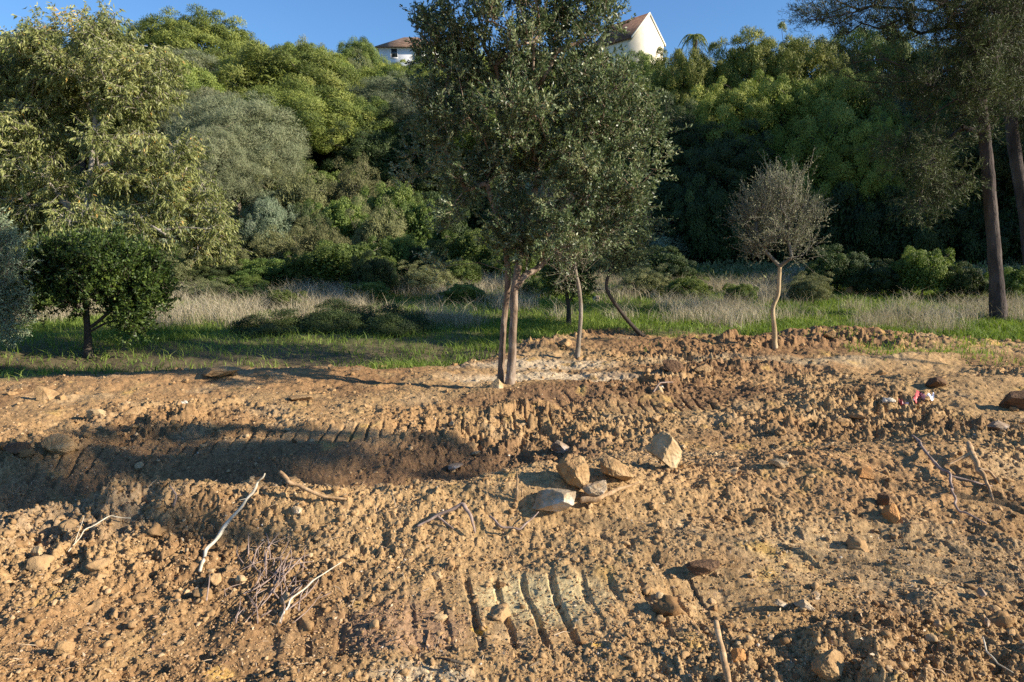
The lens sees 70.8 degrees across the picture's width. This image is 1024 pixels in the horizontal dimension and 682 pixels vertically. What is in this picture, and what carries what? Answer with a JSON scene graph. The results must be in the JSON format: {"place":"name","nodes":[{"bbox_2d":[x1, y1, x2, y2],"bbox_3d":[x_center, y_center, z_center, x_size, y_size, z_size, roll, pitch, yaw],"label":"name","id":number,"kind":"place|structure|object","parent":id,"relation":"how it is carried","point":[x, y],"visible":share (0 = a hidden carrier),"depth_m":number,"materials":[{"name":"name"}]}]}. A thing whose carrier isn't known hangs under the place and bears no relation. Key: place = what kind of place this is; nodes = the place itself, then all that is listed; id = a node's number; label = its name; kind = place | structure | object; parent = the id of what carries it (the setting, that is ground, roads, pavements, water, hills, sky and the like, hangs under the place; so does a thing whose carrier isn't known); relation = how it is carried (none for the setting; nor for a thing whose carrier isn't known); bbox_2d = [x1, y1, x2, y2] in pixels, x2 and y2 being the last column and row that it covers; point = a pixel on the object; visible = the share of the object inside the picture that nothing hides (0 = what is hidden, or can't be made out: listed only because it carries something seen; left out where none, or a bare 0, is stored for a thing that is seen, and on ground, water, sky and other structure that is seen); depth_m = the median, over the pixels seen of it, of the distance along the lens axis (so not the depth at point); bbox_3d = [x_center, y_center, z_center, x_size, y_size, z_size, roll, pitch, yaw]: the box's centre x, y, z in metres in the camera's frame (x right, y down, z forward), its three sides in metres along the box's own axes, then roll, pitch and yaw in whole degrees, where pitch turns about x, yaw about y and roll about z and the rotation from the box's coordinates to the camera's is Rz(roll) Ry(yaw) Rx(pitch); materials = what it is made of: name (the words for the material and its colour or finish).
{"place":"outdoors","nodes":[
{"label":"outdoors","id":0,"kind":"place"},
{"bbox_2d":[0,0,1018,73],"label":"sky","id":1,"kind":"structure","parent":0,"point":[273,22],"materials":[{"name":"blue"}]},
{"bbox_2d":[0,140,1023,681],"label":"ground","id":2,"kind":"structure","parent":0,"point":[546,354],"depth_m":4.12,"materials":[{"name":"soil"}]},
{"bbox_2d":[0,205,43,360],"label":"olive tree","id":3,"kind":"object","parent":2,"relation":"on","point":[11,302],"visible":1,"depth_m":9.64,"materials":[{"name":"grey plant"}]},
{"bbox_2d":[41,433,76,454],"bbox_3d":[-3.349,0.765,5.337,0.215,0.153,0.182,2,8,17],"label":"rock","id":4,"kind":"object","parent":2,"relation":"on","point":[60,443],"visible":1,"depth_m":5.30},
{"bbox_2d":[11,215,184,358],"bbox_3d":[-6.049,-0.779,10.487,2.507,2.072,1.734,0,8,0],"label":"round tree","id":5,"kind":"object","parent":2,"relation":"on","point":[86,266],"visible":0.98,"depth_m":10.15,"materials":[{"name":"green plant"}]},
{"bbox_2d":[0,0,257,269],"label":"eucalyptus tree","id":6,"kind":"object","parent":2,"relation":"on","point":[106,70],"visible":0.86,"depth_m":18.95,"materials":[{"name":"green plant"}]},
{"bbox_2d":[84,55,226,133],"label":"pine tree","id":7,"kind":"object","parent":2,"relation":"on","point":[194,79],"visible":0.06,"depth_m":37.39,"materials":[{"name":"green plant"}]},
{"bbox_2d":[119,3,256,65],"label":"pine tree","id":8,"kind":"object","parent":2,"relation":"on","point":[172,32],"visible":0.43,"depth_m":53.94,"materials":[{"name":"green plant"}]},
{"bbox_2d":[134,84,250,157],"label":"grey tree","id":9,"kind":"object","parent":2,"relation":"on","point":[204,93],"visible":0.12,"depth_m":35.51,"materials":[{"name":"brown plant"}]},
{"bbox_2d":[175,276,235,300],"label":"shrub","id":10,"kind":"object","parent":2,"relation":"on","point":[213,285],"visible":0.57,"depth_m":16.89,"materials":[{"name":"green plant"}]},
{"bbox_2d":[172,260,240,286],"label":"shrub","id":11,"kind":"object","parent":2,"relation":"on","point":[206,271],"visible":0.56,"depth_m":19.37,"materials":[{"name":"green plant"}]},
{"bbox_2d":[165,46,254,93],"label":"grey tree","id":12,"kind":"object","parent":2,"relation":"on","point":[205,58],"visible":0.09,"depth_m":42.17,"materials":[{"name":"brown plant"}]},
{"bbox_2d":[167,123,265,225],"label":"grey tree","id":13,"kind":"object","parent":2,"relation":"on","point":[219,146],"visible":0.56,"depth_m":27.67,"materials":[{"name":"grey green leaves"},{"name":"brown bark"}]},
{"bbox_2d":[161,90,311,215],"bbox_3d":[-11.993,-7.807,31.210,6.645,5.952,7.167,0,8,3],"label":"grey tree","id":14,"kind":"object","parent":2,"relation":"on","point":[248,123],"visible":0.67,"depth_m":29.82,"materials":[{"name":"grey green leaves"},{"name":"brown bark"}]},
{"bbox_2d":[208,274,269,291],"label":"shrub","id":15,"kind":"object","parent":2,"relation":"on","point":[238,282],"visible":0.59,"depth_m":17.63,"materials":[{"name":"green plant"}]},
{"bbox_2d":[234,257,292,284],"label":"shrub","id":16,"kind":"object","parent":2,"relation":"on","point":[271,269],"visible":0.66,"depth_m":19.34,"materials":[{"name":"green plant"}]},
{"bbox_2d":[228,313,301,338],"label":"shrub","id":17,"kind":"object","parent":2,"relation":"on","point":[268,326],"visible":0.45,"depth_m":12.38,"materials":[{"name":"green plant"}]},
{"bbox_2d":[206,532,330,623],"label":"dry stems","id":18,"kind":"object","parent":2,"relation":"on","point":[283,577],"visible":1,"depth_m":3.32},
{"bbox_2d":[237,196,300,259],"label":"shrub","id":19,"kind":"object","parent":2,"relation":"on","point":[271,213],"visible":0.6,"depth_m":23.18,"materials":[{"name":"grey plant"}]},
{"bbox_2d":[245,224,310,264],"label":"shrub","id":20,"kind":"object","parent":2,"relation":"on","point":[281,245],"visible":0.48,"depth_m":22.34,"materials":[{"name":"green plant"}]},
{"bbox_2d":[204,38,366,111],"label":"pine tree","id":21,"kind":"object","parent":2,"relation":"on","point":[278,54],"visible":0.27,"depth_m":42.80,"materials":[{"name":"green plant"}]},
{"bbox_2d":[250,158,334,220],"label":"shrub","id":22,"kind":"object","parent":2,"relation":"on","point":[292,192],"visible":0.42,"depth_m":27.94,"materials":[{"name":"green plant"}]},
{"bbox_2d":[283,201,332,243],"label":"shrub","id":23,"kind":"object","parent":2,"relation":"on","point":[305,212],"visible":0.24,"depth_m":23.77,"materials":[{"name":"green plant"}]},
{"bbox_2d":[289,215,351,262],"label":"shrub","id":24,"kind":"object","parent":2,"relation":"on","point":[308,243],"visible":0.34,"depth_m":21.46,"materials":[{"name":"green plant"}]},
{"bbox_2d":[245,78,399,171],"bbox_3d":[-10.681,-10.662,38.254,7.810,5.928,8.851,7,10,39],"label":"pine tree","id":25,"kind":"object","parent":2,"relation":"on","point":[302,102],"visible":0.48,"depth_m":35.80,"materials":[{"name":"green plant"}]},
{"bbox_2d":[268,296,377,336],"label":"shrub","id":26,"kind":"object","parent":2,"relation":"on","point":[327,321],"visible":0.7,"depth_m":12.57,"materials":[{"name":"green plant"}]},
{"bbox_2d":[302,195,369,245],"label":"shrub","id":27,"kind":"object","parent":2,"relation":"on","point":[334,212],"visible":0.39,"depth_m":24.96,"materials":[{"name":"green plant"}]},
{"bbox_2d":[295,239,397,294],"bbox_3d":[-4.270,-1.840,18.964,2.705,1.709,2.291,-4,9,-24],"label":"shrub","id":28,"kind":"object","parent":2,"relation":"on","point":[322,260],"visible":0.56,"depth_m":18.27,"materials":[{"name":"green plant"}]},
{"bbox_2d":[321,153,393,209],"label":"shrub","id":29,"kind":"object","parent":2,"relation":"on","point":[344,185],"visible":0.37,"depth_m":28.83,"materials":[{"name":"green plant"}]},
{"bbox_2d":[308,96,407,159],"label":"pine tree","id":30,"kind":"object","parent":2,"relation":"on","point":[361,103],"visible":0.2,"depth_m":37.58,"materials":[{"name":"green plant"}]},
{"bbox_2d":[336,36,391,69],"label":"pine tree","id":31,"kind":"object","parent":2,"relation":"on","point":[369,52],"visible":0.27,"depth_m":82.21,"materials":[{"name":"green plant"}]},
{"bbox_2d":[343,281,390,301],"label":"shrub","id":32,"kind":"object","parent":2,"relation":"on","point":[381,290],"visible":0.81,"depth_m":16.54,"materials":[{"name":"green plant"}]},
{"bbox_2d":[320,116,424,188],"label":"pine tree","id":33,"kind":"object","parent":2,"relation":"on","point":[373,149],"visible":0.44,"depth_m":35.90,"materials":[{"name":"green plant"}]},
{"bbox_2d":[350,249,400,289],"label":"shrub","id":34,"kind":"object","parent":2,"relation":"on","point":[383,270],"visible":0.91,"depth_m":17.60,"materials":[{"name":"green plant"}]},
{"bbox_2d":[344,192,409,247],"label":"shrub","id":35,"kind":"object","parent":2,"relation":"on","point":[380,227],"visible":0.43,"depth_m":23.34,"materials":[{"name":"green plant"}]},
{"bbox_2d":[344,70,415,124],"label":"grey tree","id":36,"kind":"object","parent":2,"relation":"on","point":[379,87],"visible":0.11,"depth_m":42.51,"materials":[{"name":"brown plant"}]},
{"bbox_2d":[336,302,437,337],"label":"shrub","id":37,"kind":"object","parent":2,"relation":"on","point":[389,322],"visible":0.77,"depth_m":12.41,"materials":[{"name":"green plant"}]},
{"bbox_2d":[359,180,423,220],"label":"shrub","id":38,"kind":"object","parent":2,"relation":"on","point":[400,196],"visible":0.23,"depth_m":26.05,"materials":[{"name":"green plant"}]},
{"bbox_2d":[368,233,424,279],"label":"shrub","id":39,"kind":"object","parent":2,"relation":"on","point":[399,248],"visible":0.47,"depth_m":20.38,"materials":[{"name":"green plant"}]},
{"bbox_2d":[375,37,438,65],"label":"white house","id":40,"kind":"structure","parent":2,"relation":"on","point":[396,50],"depth_m":107.11,"materials":[{"name":"white paint"}]},
{"bbox_2d":[385,197,454,258],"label":"shrub","id":41,"kind":"object","parent":2,"relation":"on","point":[414,217],"visible":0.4,"depth_m":23.99,"materials":[{"name":"green plant"}]},
{"bbox_2d":[401,238,451,272],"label":"shrub","id":42,"kind":"object","parent":2,"relation":"on","point":[438,245],"visible":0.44,"depth_m":20.20,"materials":[{"name":"green plant"}]},
{"bbox_2d":[374,103,483,183],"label":"pine tree","id":43,"kind":"object","parent":2,"relation":"on","point":[403,125],"visible":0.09,"depth_m":37.44,"materials":[{"name":"green plant"}]},
{"bbox_2d":[397,260,464,291],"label":"shrub","id":44,"kind":"object","parent":2,"relation":"on","point":[411,280],"visible":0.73,"depth_m":18.12,"materials":[{"name":"green plant"}]},
{"bbox_2d":[379,81,486,157],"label":"grey tree","id":45,"kind":"object","parent":2,"relation":"on","point":[405,111],"visible":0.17,"depth_m":37.66,"materials":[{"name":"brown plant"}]},
{"bbox_2d":[405,155,475,199],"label":"shrub","id":46,"kind":"object","parent":2,"relation":"on","point":[419,185],"visible":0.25,"depth_m":35.52,"materials":[{"name":"green plant"}]},
{"bbox_2d":[438,282,486,304],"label":"shrub","id":47,"kind":"object","parent":2,"relation":"on","point":[456,290],"visible":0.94,"depth_m":16.22,"materials":[{"name":"green plant"}]},
{"bbox_2d":[446,259,482,285],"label":"shrub","id":48,"kind":"object","parent":2,"relation":"on","point":[472,273],"visible":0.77,"depth_m":18.61,"materials":[{"name":"green plant"}]},
{"bbox_2d":[440,228,502,270],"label":"shrub","id":49,"kind":"object","parent":2,"relation":"on","point":[464,246],"visible":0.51,"depth_m":22.27,"materials":[{"name":"green plant"}]},
{"bbox_2d":[413,73,587,170],"bbox_3d":[-0.484,-10.363,38.127,9.736,7.016,9.093,-1,8,-10],"label":"pine tree","id":50,"kind":"object","parent":2,"relation":"on","point":[467,136],"visible":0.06,"depth_m":35.22,"materials":[{"name":"green plant"}]},
{"bbox_2d":[456,172,550,250],"bbox_3d":[-0.654,-4.771,29.801,5.264,4.237,4.860,5,9,31],"label":"shrub","id":51,"kind":"object","parent":2,"relation":"on","point":[471,221],"visible":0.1,"depth_m":28.33,"materials":[{"name":"green plant"}]},
{"bbox_2d":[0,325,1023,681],"bbox_3d":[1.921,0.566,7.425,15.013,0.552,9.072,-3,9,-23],"label":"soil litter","id":52,"kind":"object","parent":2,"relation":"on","point":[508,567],"visible":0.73,"depth_m":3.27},
{"bbox_2d":[0,328,1023,681],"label":"soil clods","id":53,"kind":"object","parent":2,"relation":"on","point":[664,604],"visible":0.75,"depth_m":3.35,"materials":[{"name":"soil"}]},
{"bbox_2d":[5,136,1022,283],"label":"undergrowth","id":54,"kind":"object","parent":2,"relation":"on","point":[769,264],"visible":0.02,"depth_m":26.30,"materials":[{"name":"green plant"}]},
{"bbox_2d":[13,172,1016,284],"bbox_3d":[-1.396,-5.460,29.560,61.185,5.622,20.320,0,8,0],"label":"ground cover","id":55,"kind":"object","parent":2,"relation":"on","point":[85,184],"visible":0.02,"depth_m":25.40,"materials":[{"name":"green plant"}]},
{"bbox_2d":[387,0,692,384],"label":"leafy tree","id":56,"kind":"object","parent":2,"relation":"on","point":[580,165],"visible":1,"depth_m":7.14,"materials":[{"name":"green plant"}]},
{"bbox_2d":[532,488,575,511],"bbox_3d":[0.230,0.860,3.907,0.232,0.121,0.187,2,8,11],"label":"rock","id":57,"kind":"object","parent":2,"relation":"on","point":[554,499],"visible":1,"depth_m":3.87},
{"bbox_2d":[531,245,604,325],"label":"dark tree","id":58,"kind":"object","parent":2,"relation":"on","point":[549,287],"visible":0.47,"depth_m":13.30,"materials":[{"name":"green plant"}]},
{"bbox_2d":[556,453,589,488],"bbox_3d":[0.346,0.742,4.034,0.185,0.206,0.150,-1,8,-6],"label":"rock","id":59,"kind":"object","parent":2,"relation":"on","point":[572,469],"visible":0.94,"depth_m":4.01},
{"bbox_2d":[528,177,635,358],"bbox_3d":[0.848,-0.997,9.649,1.728,2.526,1.356,0,8,0],"label":"slender tree","id":60,"kind":"object","parent":2,"relation":"on","point":[580,320],"visible":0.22,"depth_m":9.63,"materials":[{"name":"green plant"}]},
{"bbox_2d":[599,453,632,480],"bbox_3d":[0.602,0.742,4.165,0.194,0.153,0.167,0,8,3],"label":"rock","id":61,"kind":"object","parent":2,"relation":"on","point":[612,467],"visible":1,"depth_m":4.11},
{"bbox_2d":[573,182,678,336],"bbox_3d":[1.744,-1.446,11.915,1.880,2.853,1.499,0,8,0],"label":"leaning tree","id":62,"kind":"object","parent":2,"relation":"on","point":[627,252],"visible":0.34,"depth_m":11.82,"materials":[{"name":"green plant"}]},
{"bbox_2d":[593,12,665,71],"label":"cream house","id":63,"kind":"structure","parent":2,"relation":"on","point":[644,34],"depth_m":102.96,"materials":[{"name":"cream painted plaster"},{"name":"brown roof tile"}]},
{"bbox_2d":[609,262,678,295],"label":"shrub","id":64,"kind":"object","parent":2,"relation":"on","point":[653,277],"visible":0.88,"depth_m":18.14,"materials":[{"name":"green plant"}]},
{"bbox_2d":[645,431,681,468],"bbox_3d":[0.981,0.697,4.582,0.208,0.250,0.186,-4,9,-29],"label":"boulder","id":65,"kind":"object","parent":2,"relation":"on","point":[664,448],"visible":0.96,"depth_m":4.52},
{"bbox_2d":[623,169,706,249],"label":"tree","id":66,"kind":"object","parent":2,"relation":"on","point":[664,193],"visible":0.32,"depth_m":28.60,"materials":[{"name":"green plant"}]},
{"bbox_2d":[627,244,706,280],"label":"shrub","id":67,"kind":"object","parent":2,"relation":"on","point":[677,262],"visible":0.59,"depth_m":21.35,"materials":[{"name":"green plant"}]},
{"bbox_2d":[622,90,714,190],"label":"pine tree","id":68,"kind":"object","parent":2,"relation":"on","point":[690,138],"visible":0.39,"depth_m":32.87,"materials":[{"name":"green plant"}]},
{"bbox_2d":[640,46,729,136],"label":"pine tree","id":69,"kind":"object","parent":2,"relation":"on","point":[683,73],"visible":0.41,"depth_m":40.87,"materials":[{"name":"green plant"}]},
{"bbox_2d":[663,276,712,300],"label":"shrub","id":70,"kind":"object","parent":2,"relation":"on","point":[688,283],"visible":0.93,"depth_m":17.17,"materials":[{"name":"green plant"}]},
{"bbox_2d":[670,171,743,264],"bbox_3d":[7.721,-4.293,28.774,3.100,4.858,3.357,-1,8,-10],"label":"shrub","id":71,"kind":"object","parent":2,"relation":"on","point":[707,206],"visible":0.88,"depth_m":27.77,"materials":[{"name":"green plant"}]},
{"bbox_2d":[669,117,775,209],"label":"pine tree","id":72,"kind":"object","parent":2,"relation":"on","point":[709,161],"visible":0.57,"depth_m":30.30,"materials":[{"name":"green plant"}]},
{"bbox_2d":[666,74,782,190],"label":"pine tree","id":73,"kind":"object","parent":2,"relation":"on","point":[722,109],"visible":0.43,"depth_m":34.35,"materials":[{"name":"green plant"}]},
{"bbox_2d":[693,21,803,126],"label":"pine tree","id":74,"kind":"object","parent":2,"relation":"on","point":[743,60],"visible":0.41,"depth_m":40.48,"materials":[{"name":"green plant"}]},
{"bbox_2d":[699,179,799,266],"bbox_3d":[10.005,-4.387,29.532,3.946,4.519,4.274,6,10,36],"label":"shrub","id":75,"kind":"object","parent":2,"relation":"on","point":[765,255],"visible":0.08,"depth_m":28.44,"materials":[{"name":"green plant"}]},
{"bbox_2d":[716,145,837,348],"bbox_3d":[3.820,-1.321,10.507,1.613,2.895,1.436,0,8,0],"label":"sparse tree","id":76,"kind":"object","parent":2,"relation":"on","point":[756,206],"visible":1,"depth_m":10.26,"materials":[{"name":"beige plant"}]},
{"bbox_2d":[723,69,833,179],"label":"pine tree","id":77,"kind":"object","parent":2,"relation":"on","point":[794,100],"visible":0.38,"depth_m":34.82,"materials":[{"name":"green plant"}]},
{"bbox_2d":[749,33,860,116],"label":"pine tree","id":78,"kind":"object","parent":2,"relation":"on","point":[816,58],"visible":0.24,"depth_m":39.40,"materials":[{"name":"green plant"}]},
{"bbox_2d":[600,320,1022,365],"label":"weeds","id":79,"kind":"object","parent":2,"relation":"on","point":[940,350],"visible":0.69,"depth_m":10.56,"materials":[{"name":"green plant"}]},
{"bbox_2d":[767,180,866,264],"bbox_3d":[11.932,-4.207,28.728,3.873,4.522,3.576,2,8,12],"label":"shrub","id":80,"kind":"object","parent":2,"relation":"on","point":[834,231],"visible":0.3,"depth_m":27.47,"materials":[{"name":"green plant"}]},
{"bbox_2d":[811,648,844,680],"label":"rock","id":81,"kind":"object","parent":2,"relation":"on","point":[829,664],"visible":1,"depth_m":2.58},
{"bbox_2d":[797,244,870,290],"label":"shrub","id":82,"kind":"object","parent":2,"relation":"on","point":[838,265],"visible":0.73,"depth_m":19.37,"materials":[{"name":"green plant"}]},
{"bbox_2d":[779,105,899,233],"bbox_3d":[13.112,-6.054,29.335,5.223,6.611,5.523,-1,8,-8],"label":"pine tree","id":83,"kind":"object","parent":2,"relation":"on","point":[826,143],"visible":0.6,"depth_m":28.01,"materials":[{"name":"green plant"}]},
{"bbox_2d":[781,64,903,157],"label":"pine tree","id":84,"kind":"object","parent":2,"relation":"on","point":[841,94],"visible":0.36,"depth_m":34.14,"materials":[{"name":"green plant"}]},
{"bbox_2d":[802,168,896,261],"bbox_3d":[13.246,-4.304,28.315,3.749,5.101,4.060,5,10,33],"label":"shrub","id":85,"kind":"object","parent":2,"relation":"on","point":[847,233],"visible":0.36,"depth_m":27.08,"materials":[{"name":"green plant"}]},
{"bbox_2d":[832,116,914,263],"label":"pine tree","id":86,"kind":"object","parent":2,"relation":"on","point":[870,167],"visible":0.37,"depth_m":27.33,"materials":[{"name":"green plant"}]},
{"bbox_2d":[810,18,941,111],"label":"pine tree","id":87,"kind":"object","parent":2,"relation":"on","point":[866,46],"visible":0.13,"depth_m":40.33,"materials":[{"name":"green plant"}]},
{"bbox_2d":[844,258,911,297],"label":"shrub","id":88,"kind":"object","parent":2,"relation":"on","point":[880,277],"visible":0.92,"depth_m":18.62,"materials":[{"name":"green plant"}]},
{"bbox_2d":[778,0,1023,320],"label":"pine tree","id":89,"kind":"object","parent":2,"relation":"on","point":[983,84],"visible":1,"depth_m":13.38,"materials":[{"name":"green plant"}]},
{"bbox_2d":[855,185,957,262],"bbox_3d":[14.548,-3.797,26.865,3.552,4.059,3.847,5,9,31],"label":"shrub","id":90,"kind":"object","parent":2,"relation":"on","point":[901,236],"visible":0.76,"depth_m":25.94,"materials":[{"name":"green plant"}]},
{"bbox_2d":[858,106,979,203],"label":"pine tree","id":91,"kind":"object","parent":2,"relation":"on","point":[912,169],"visible":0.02,"depth_m":28.38,"materials":[{"name":"green plant"}]},
{"bbox_2d":[888,245,957,299],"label":"shrub","id":92,"kind":"object","parent":2,"relation":"on","point":[922,269],"visible":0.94,"depth_m":18.07,"materials":[{"name":"green plant"}]},
{"bbox_2d":[876,18,1018,115],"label":"pine tree","id":93,"kind":"object","parent":2,"relation":"on","point":[921,50],"visible":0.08,"depth_m":39.15,"materials":[{"name":"green plant"}]},
{"bbox_2d":[931,172,986,263],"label":"shrub","id":94,"kind":"object","parent":2,"relation":"on","point":[966,213],"visible":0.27,"depth_m":26.51,"materials":[{"name":"green plant"}]},
{"bbox_2d":[900,88,1023,175],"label":"pine tree","id":95,"kind":"object","parent":2,"relation":"on","point":[944,110],"visible":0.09,"depth_m":35.55,"materials":[{"name":"green plant"}]},
{"bbox_2d":[941,261,988,297],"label":"shrub","id":96,"kind":"object","parent":2,"relation":"on","point":[969,279],"visible":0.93,"depth_m":17.71,"materials":[{"name":"green plant"}]},
{"bbox_2d":[908,113,1023,256],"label":"pine tree","id":97,"kind":"object","parent":2,"relation":"on","point":[1004,168],"visible":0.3,"depth_m":27.12,"materials":[{"name":"green plant"}]},
{"bbox_2d":[948,1,1023,266],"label":"pine tree","id":98,"kind":"object","parent":2,"relation":"on","point":[1013,141],"visible":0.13,"depth_m":16.50,"materials":[{"name":"green plant"}]},
{"bbox_2d":[956,194,1022,267],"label":"shrub","id":99,"kind":"object","parent":2,"relation":"on","point":[1009,226],"visible":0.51,"depth_m":25.90,"materials":[{"name":"green plant"}]},
{"bbox_2d":[983,266,1023,303],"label":"shrub","id":100,"kind":"object","parent":2,"relation":"on","point":[1014,278],"visible":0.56,"depth_m":16.68,"materials":[{"name":"green plant"}]},
{"bbox_2d":[0,239,1023,380],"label":"green grass","id":101,"kind":"structure","parent":0,"point":[524,325],"depth_m":12.88,"materials":[{"name":"plant"}]},
{"bbox_2d":[780,270,839,302],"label":"shrub","id":102,"kind":"object","parent":101,"relation":"on","point":[820,289],"visible":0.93,"depth_m":17.24,"materials":[{"name":"green plant"}]},
{"bbox_2d":[10,255,1023,333],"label":"dry grass","id":103,"kind":"structure","parent":0,"point":[764,292],"depth_m":14.90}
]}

